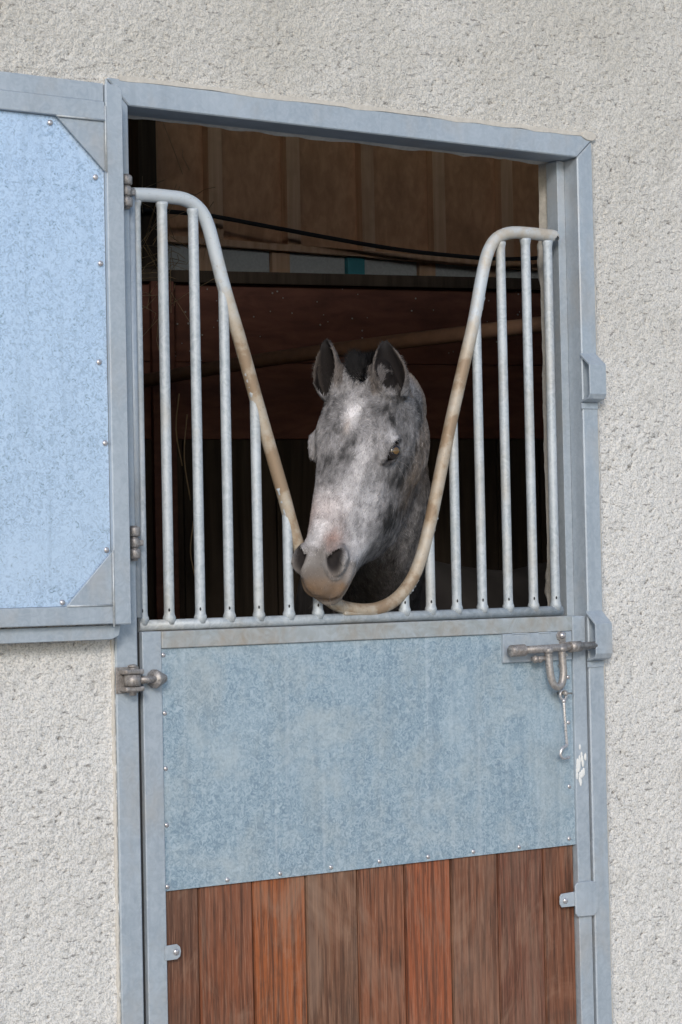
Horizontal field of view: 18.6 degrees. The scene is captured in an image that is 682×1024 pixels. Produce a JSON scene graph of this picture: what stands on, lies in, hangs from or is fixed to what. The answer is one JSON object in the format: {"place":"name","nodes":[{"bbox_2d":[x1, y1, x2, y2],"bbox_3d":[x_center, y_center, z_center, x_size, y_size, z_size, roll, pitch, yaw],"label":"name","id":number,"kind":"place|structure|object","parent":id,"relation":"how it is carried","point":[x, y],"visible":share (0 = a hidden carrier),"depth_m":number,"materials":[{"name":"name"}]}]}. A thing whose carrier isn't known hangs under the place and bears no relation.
{"place":"outdoors","nodes":[
{"label":"outdoors","id":0,"kind":"place"},
{"bbox_2d":[175,393,182,465],"bbox_3d":[-0.470,-0.238,6.035,0.022,0.211,0.004,0,-2,-33],"label":"straw stalk","id":1,"kind":"object","parent":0,"point":[176,429],"visible":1,"depth_m":6.03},
{"label":"floor","id":2,"kind":"structure","parent":0,"visible":0},
{"bbox_2d":[142,269,546,648],"bbox_3d":[0.688,0.453,7.064,2.787,2.495,0.080,-1,-2,-17],"label":"partition","id":3,"kind":"object","parent":2,"relation":"on","point":[277,311],"visible":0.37,"depth_m":6.83,"materials":[{"name":"brown wood"}]},
{"bbox_2d":[184,414,190,499],"bbox_3d":[-0.447,-0.159,6.046,0.022,0.250,0.004,0,-2,-33],"label":"straw stalk","id":4,"kind":"object","parent":3,"relation":"hanging from","point":[184,457],"visible":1,"depth_m":6.04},
{"bbox_2d":[190,524,193,572],"bbox_3d":[-0.429,0.116,6.047,0.022,0.181,0.004,0,-2,-33],"label":"straw stalk","id":5,"kind":"object","parent":3,"relation":"hanging from","point":[190,547],"visible":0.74,"depth_m":6.04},
{"bbox_2d":[168,244,538,439],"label":"block wall","id":6,"kind":"structure","parent":2,"relation":"on","point":[244,260],"depth_m":8.23,"materials":[{"name":"concrete"}]},
{"bbox_2d":[128,119,538,270],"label":"board wall","id":7,"kind":"structure","parent":6,"relation":"on","point":[432,201],"depth_m":8.30,"materials":[{"name":"brown wood"}]},
{"bbox_2d":[140,207,537,260],"bbox_3d":[0.147,-1.082,8.270,2.304,0.098,0.079,0,-2,-35],"label":"cable","id":8,"kind":"object","parent":7,"relation":"attached to","point":[315,235],"visible":0.73,"depth_m":8.17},
{"bbox_2d":[291,338,547,642],"bbox_3d":[0.270,0.649,5.441,0.730,2.030,2.302,-2,-2,24],"label":"horse","id":9,"kind":"object","parent":2,"relation":"on","point":[368,446],"visible":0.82,"depth_m":4.45},
{"label":"ground","id":10,"kind":"structure","parent":0,"visible":0},
{"bbox_2d":[0,0,681,1023],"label":"stable wall","id":11,"kind":"structure","parent":10,"relation":"on","point":[604,76],"depth_m":4.72,"materials":[{"name":"white paint"}]},
{"bbox_2d":[143,316,541,386],"bbox_3d":[-0.004,-0.449,5.864,0.084,0.054,2.010,0,-2,-43],"label":"pole","id":12,"kind":"object","parent":11,"relation":"attached to","point":[396,341],"visible":0.55,"depth_m":5.76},
{"bbox_2d":[105,78,612,1023],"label":"door frame","id":13,"kind":"object","parent":11,"relation":"attached to","point":[579,378],"visible":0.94,"depth_m":4.76,"materials":[{"name":"metal"}]},
{"bbox_2d":[0,71,130,643],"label":"door leaf","id":14,"kind":"object","parent":13,"relation":"attached to","point":[64,509],"visible":1,"depth_m":4.03,"materials":[{"name":"metal"}]},
{"bbox_2d":[137,616,598,1023],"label":"stable door","id":15,"kind":"structure","parent":13,"relation":"attached to","point":[386,826],"depth_m":4.45,"materials":[{"name":"metal"}]},
{"bbox_2d":[123,174,563,630],"bbox_3d":[0.039,-0.218,4.469,1.146,0.914,0.069,0,-2,-33],"label":"stable grille","id":16,"kind":"object","parent":15,"relation":"on","point":[260,425],"visible":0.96,"depth_m":4.37,"materials":[{"name":"metal"}]}
]}

